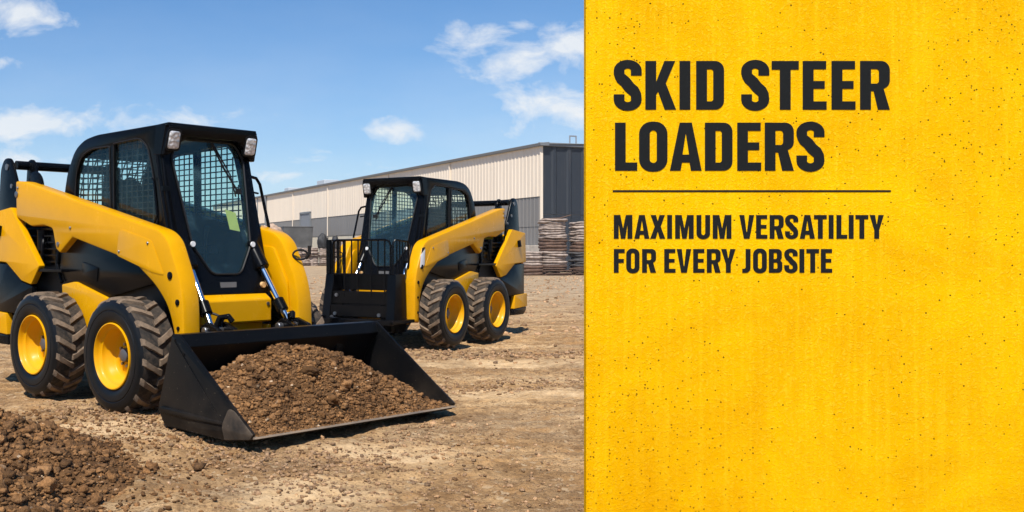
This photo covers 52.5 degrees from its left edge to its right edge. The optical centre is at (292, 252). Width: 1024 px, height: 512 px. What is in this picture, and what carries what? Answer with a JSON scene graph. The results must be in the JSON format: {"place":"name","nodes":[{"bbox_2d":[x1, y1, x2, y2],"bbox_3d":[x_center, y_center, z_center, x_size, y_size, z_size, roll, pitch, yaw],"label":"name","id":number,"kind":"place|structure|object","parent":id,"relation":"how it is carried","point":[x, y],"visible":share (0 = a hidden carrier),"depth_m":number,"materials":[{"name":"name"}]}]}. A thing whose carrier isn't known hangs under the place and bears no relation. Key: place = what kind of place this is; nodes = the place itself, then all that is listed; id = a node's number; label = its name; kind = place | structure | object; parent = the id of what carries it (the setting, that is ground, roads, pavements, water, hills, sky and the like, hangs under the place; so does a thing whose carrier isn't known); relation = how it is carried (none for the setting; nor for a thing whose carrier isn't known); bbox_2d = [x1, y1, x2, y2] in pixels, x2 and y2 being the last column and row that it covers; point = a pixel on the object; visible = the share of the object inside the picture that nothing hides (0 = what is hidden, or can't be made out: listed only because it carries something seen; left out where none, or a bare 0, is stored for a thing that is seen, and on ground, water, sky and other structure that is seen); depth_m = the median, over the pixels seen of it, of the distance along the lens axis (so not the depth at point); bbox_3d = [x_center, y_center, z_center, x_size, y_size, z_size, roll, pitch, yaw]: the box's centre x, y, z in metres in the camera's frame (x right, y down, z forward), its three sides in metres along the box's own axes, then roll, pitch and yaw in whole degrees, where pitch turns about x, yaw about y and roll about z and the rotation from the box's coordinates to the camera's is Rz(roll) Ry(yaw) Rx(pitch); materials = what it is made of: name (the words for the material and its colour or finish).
{"place":"outdoors","nodes":[
{"label":"outdoors","id":0,"kind":"place"},
{"bbox_2d":[264,223,282,231],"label":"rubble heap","id":1,"kind":"object","parent":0,"point":[274,226],"visible":0.02,"depth_m":92.70,"materials":[{"name":"beige stone"}]},
{"bbox_2d":[0,266,583,511],"bbox_3d":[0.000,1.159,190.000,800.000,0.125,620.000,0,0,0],"label":"ground","id":2,"kind":"structure","parent":0,"point":[533,430],"depth_m":6.19,"materials":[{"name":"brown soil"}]},
{"bbox_2d":[0,407,233,511],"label":"soil mound","id":3,"kind":"object","parent":2,"relation":"on","point":[46,465],"visible":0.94,"depth_m":4.92,"materials":[{"name":"brown soil"}]},
{"bbox_2d":[0,122,455,441],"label":"skid steer loader","id":4,"kind":"object","parent":2,"relation":"on","point":[133,295],"visible":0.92,"depth_m":7.63,"materials":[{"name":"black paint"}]},
{"bbox_2d":[74,146,110,207],"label":"side window","id":5,"kind":"structure","parent":4,"relation":"in","point":[104,147],"depth_m":8.15,"materials":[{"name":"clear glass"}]},
{"bbox_2d":[79,159,147,204],"bbox_3d":[-1.545,-0.484,8.678,0.660,0.665,0.196,0,0,-42],"label":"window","id":6,"kind":"structure","parent":4,"relation":"in","point":[139,164],"depth_m":8.62,"materials":[{"name":"clear glass"}]},
{"bbox_2d":[113,138,157,223],"bbox_3d":[-1.189,-0.536,7.679,0.065,0.686,0.626,0,0,-42],"label":"side window","id":7,"kind":"structure","parent":4,"relation":"in","point":[149,158],"depth_m":7.73,"materials":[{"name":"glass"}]},
{"bbox_2d":[173,152,193,213],"bbox_3d":[-1.006,-0.586,8.675,0.065,0.527,0.573,0,0,-42],"label":"side window","id":8,"kind":"structure","parent":4,"relation":"in","point":[183,154],"depth_m":8.54,"materials":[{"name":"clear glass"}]},
{"bbox_2d":[194,145,241,227],"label":"side window","id":9,"kind":"structure","parent":4,"relation":"in","point":[200,173],"depth_m":8.22,"materials":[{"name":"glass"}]},
{"bbox_2d":[209,342,449,436],"bbox_3d":[0.166,0.850,6.766,1.809,0.477,0.893,0,0,-42],"label":"soil heap","id":10,"kind":"object","parent":4,"relation":"in","point":[279,388],"visible":0.88,"depth_m":6.46,"materials":[{"name":"brown soil"}]},
{"bbox_2d":[281,226,312,255],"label":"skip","id":11,"kind":"object","parent":2,"relation":"on","point":[301,236],"visible":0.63,"depth_m":94.10,"materials":[{"name":"grey metal"}]},
{"bbox_2d":[301,248,311,265],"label":"pallet stack","id":12,"kind":"object","parent":2,"relation":"on","point":[305,262],"visible":0.62,"depth_m":87.66,"materials":[{"name":"brown wood"}]},
{"bbox_2d":[309,248,319,265],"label":"pallet stack","id":13,"kind":"object","parent":2,"relation":"on","point":[313,261],"visible":0.9,"depth_m":87.67,"materials":[{"name":"brown wood"}]},
{"bbox_2d":[318,248,325,265],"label":"pallet stack","id":14,"kind":"object","parent":2,"relation":"on","point":[322,257],"visible":0.7,"depth_m":87.71,"materials":[{"name":"brown wood"}]},
{"bbox_2d":[317,233,327,247],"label":"tarp bundle","id":15,"kind":"object","parent":14,"relation":"on","point":[321,240],"visible":0.91,"depth_m":87.67,"materials":[{"name":"grey fabric"}]},
{"bbox_2d":[212,135,583,269],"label":"warehouse","id":16,"kind":"structure","parent":2,"relation":"on","point":[538,181],"depth_m":66.77,"materials":[{"name":"metal"}]},
{"bbox_2d":[300,211,311,225],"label":"window","id":17,"kind":"structure","parent":16,"relation":"in","point":[305,217],"depth_m":100.59,"materials":[{"name":"grey glass"}]},
{"bbox_2d":[319,176,526,347],"bbox_3d":[1.723,0.106,13.273,1.772,2.112,3.996,0,0,37],"label":"skid steer loader","id":18,"kind":"object","parent":2,"relation":"on","point":[439,277],"visible":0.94,"depth_m":12.69,"materials":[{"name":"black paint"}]},
{"bbox_2d":[371,187,396,237],"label":"side window","id":19,"kind":"structure","parent":18,"relation":"in","point":[384,188],"depth_m":13.26,"materials":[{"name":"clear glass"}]},
{"bbox_2d":[397,191,415,228],"bbox_3d":[1.568,-0.576,13.720,0.065,0.527,0.573,0,0,37],"label":"side window","id":20,"kind":"structure","parent":18,"relation":"in","point":[399,194],"depth_m":13.66,"materials":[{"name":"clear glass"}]},
{"bbox_2d":[426,185,449,236],"bbox_3d":[1.840,-0.526,12.744,0.065,0.686,0.626,0,0,37],"label":"side window","id":21,"kind":"structure","parent":18,"relation":"in","point":[435,187],"depth_m":12.81,"materials":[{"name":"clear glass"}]},
{"bbox_2d":[429,195,466,225],"bbox_3d":[2.101,-0.474,13.779,0.660,0.665,0.196,0,0,37],"label":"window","id":22,"kind":"structure","parent":18,"relation":"in","point":[443,200],"depth_m":13.74,"materials":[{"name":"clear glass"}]},
{"bbox_2d":[450,188,470,226],"bbox_3d":[2.204,-0.576,13.255,0.065,0.527,0.573,0,0,37],"label":"side window","id":23,"kind":"structure","parent":18,"relation":"in","point":[452,189],"depth_m":13.26,"materials":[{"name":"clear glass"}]},
{"bbox_2d":[523,251,543,275],"bbox_3d":[12.185,0.553,50.987,1.288,1.252,1.209,0,0,-11],"label":"pallet stack","id":24,"kind":"object","parent":2,"relation":"on","point":[533,264],"visible":0.62,"depth_m":50.47,"materials":[{"name":"brown wood"}]},
{"bbox_2d":[537,215,571,275],"bbox_3d":[13.334,-0.387,51.013,1.616,3.105,1.388,0,0,-11],"label":"pallet stack","id":25,"kind":"object","parent":2,"relation":"on","point":[552,243],"visible":0.96,"depth_m":50.45,"materials":[{"name":"brown wood"}]},
{"bbox_2d":[567,221,583,274],"bbox_3d":[14.901,-0.218,51.512,1.369,2.767,1.268,0,0,-11],"label":"pallet stack","id":26,"kind":"object","parent":2,"relation":"on","point":[575,253],"visible":0.59,"depth_m":51.04,"materials":[{"name":"brown wood"}]},
{"bbox_2d":[0,0,583,209],"label":"sky","id":27,"kind":"structure","parent":0,"point":[339,90],"materials":[{"name":"blue"}]},
{"bbox_2d":[584,0,1023,511],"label":"sign board","id":28,"kind":"object","parent":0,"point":[803,255],"visible":1,"depth_m":3.90,"materials":[{"name":"yellow paint"}]},
{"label":"pallet stack","id":29,"kind":"object","parent":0,"visible":0},
{"bbox_2d":[332,235,337,248],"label":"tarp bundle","id":30,"kind":"object","parent":29,"relation":"on","point":[335,237],"visible":0.4,"depth_m":87.75,"materials":[{"name":"grey fabric"}]}
]}

